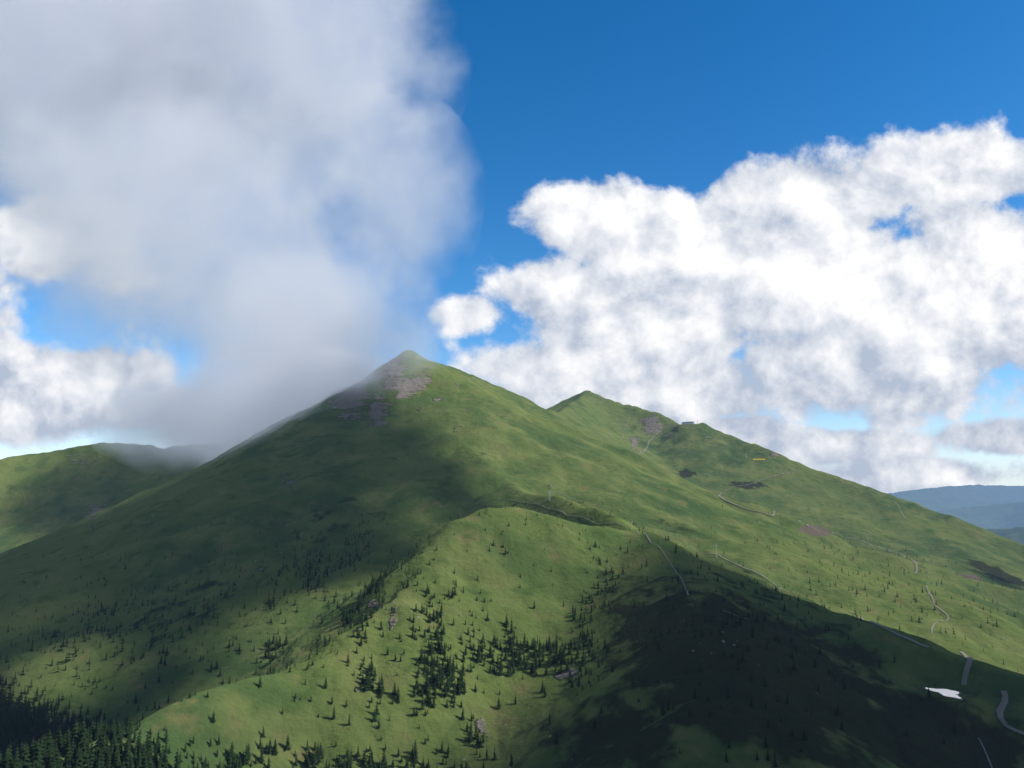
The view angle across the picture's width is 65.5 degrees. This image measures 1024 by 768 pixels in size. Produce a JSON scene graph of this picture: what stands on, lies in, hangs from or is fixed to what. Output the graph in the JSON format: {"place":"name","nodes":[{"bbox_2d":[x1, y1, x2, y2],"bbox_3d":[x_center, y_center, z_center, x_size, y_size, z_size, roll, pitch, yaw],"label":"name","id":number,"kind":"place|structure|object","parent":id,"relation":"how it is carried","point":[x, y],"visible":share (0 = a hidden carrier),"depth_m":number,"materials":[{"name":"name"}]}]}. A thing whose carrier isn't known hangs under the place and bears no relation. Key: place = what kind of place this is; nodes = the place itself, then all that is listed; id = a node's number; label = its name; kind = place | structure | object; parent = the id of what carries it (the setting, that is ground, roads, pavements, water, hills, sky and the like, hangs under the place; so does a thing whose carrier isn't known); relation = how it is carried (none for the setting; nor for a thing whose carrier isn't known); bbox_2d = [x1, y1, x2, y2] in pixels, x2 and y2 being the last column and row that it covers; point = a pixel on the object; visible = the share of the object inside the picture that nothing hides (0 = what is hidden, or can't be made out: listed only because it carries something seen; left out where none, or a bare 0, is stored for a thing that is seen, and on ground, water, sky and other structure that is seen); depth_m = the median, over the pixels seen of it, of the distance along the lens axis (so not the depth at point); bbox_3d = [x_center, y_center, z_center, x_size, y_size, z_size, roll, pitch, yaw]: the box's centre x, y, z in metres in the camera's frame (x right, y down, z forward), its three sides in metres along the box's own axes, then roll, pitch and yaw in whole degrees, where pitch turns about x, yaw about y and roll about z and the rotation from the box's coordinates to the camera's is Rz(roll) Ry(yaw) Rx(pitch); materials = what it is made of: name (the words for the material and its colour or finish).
{"place":"outdoors","nodes":[
{"label":"outdoors","id":0,"kind":"place"},
{"bbox_2d":[0,350,1023,767],"bbox_3d":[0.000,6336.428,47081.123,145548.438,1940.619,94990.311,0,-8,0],"label":"terrain","id":1,"kind":"structure","parent":0,"point":[402,438],"depth_m":684.18,"materials":[{"name":"green plant"}]},
{"bbox_2d":[0,498,1019,767],"bbox_3d":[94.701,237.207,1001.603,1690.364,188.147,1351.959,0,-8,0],"label":"conifers","id":2,"kind":"object","parent":1,"relation":"on","point":[54,740],"visible":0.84,"depth_m":502.11,"materials":[{"name":"green plant"}]},
{"bbox_2d":[639,425,668,453],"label":"trail","id":3,"kind":"object","parent":1,"relation":"on","point":[651,439],"visible":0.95,"depth_m":2187.38,"materials":[{"name":"grey gravel"}]},
{"bbox_2d":[637,531,688,594],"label":"path spur","id":4,"kind":"structure","parent":1,"relation":"on","point":[670,563],"depth_m":614.67,"materials":[{"name":"grey gravel"}]},
{"bbox_2d":[682,421,694,423],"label":"lift station","id":5,"kind":"object","parent":1,"relation":"on","point":[690,422],"visible":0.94,"depth_m":2267.50,"materials":[{"name":"white"}]},
{"bbox_2d":[666,535,792,591],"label":"trail","id":6,"kind":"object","parent":1,"relation":"on","point":[739,565],"depth_m":812.99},
{"bbox_2d":[923,687,963,699],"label":"pond shore gravel","id":7,"kind":"structure","parent":1,"relation":"on","point":[961,698],"depth_m":451.41,"materials":[{"name":"grey gravel"}]},
{"bbox_2d":[959,651,972,684],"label":"road","id":8,"kind":"structure","parent":1,"relation":"on","point":[966,670],"depth_m":472.00,"materials":[{"name":"grey asphalt"}]},
{"bbox_2d":[978,738,992,767],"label":"path","id":9,"kind":"structure","parent":1,"relation":"on","point":[986,753],"depth_m":406.26,"materials":[{"name":"grey gravel"}]},
{"bbox_2d":[996,691,1023,734],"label":"road","id":10,"kind":"structure","parent":1,"relation":"on","point":[1000,709],"depth_m":432.57,"materials":[{"name":"grey asphalt"}]},
{"bbox_2d":[0,0,1023,493],"label":"sky","id":11,"kind":"structure","parent":0,"point":[792,229],"materials":[{"name":"blue"}]},
{"bbox_2d":[499,499,626,526],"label":"path spur","id":12,"kind":"structure","parent":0,"point":[564,513],"depth_m":823.50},
{"bbox_2d":[718,470,808,525],"bbox_3d":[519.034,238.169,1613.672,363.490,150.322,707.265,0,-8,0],"label":"trail","id":13,"kind":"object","parent":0,"point":[752,483],"depth_m":1314.10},
{"bbox_2d":[827,531,917,573],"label":"trail","id":14,"kind":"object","parent":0,"point":[916,570],"depth_m":1405.04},
{"bbox_2d":[859,617,928,646],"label":"trail","id":15,"kind":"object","parent":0,"point":[892,631],"depth_m":510.85,"materials":[{"name":"grey gravel"}]},
{"bbox_2d":[926,585,948,632],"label":"path","id":16,"kind":"structure","parent":0,"point":[937,607],"depth_m":787.09,"materials":[{"name":"grey gravel"}]},
{"bbox_2d":[926,687,960,698],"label":"pond","id":17,"kind":"structure","parent":0,"point":[948,692],"depth_m":453.14,"materials":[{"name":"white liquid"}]}
]}

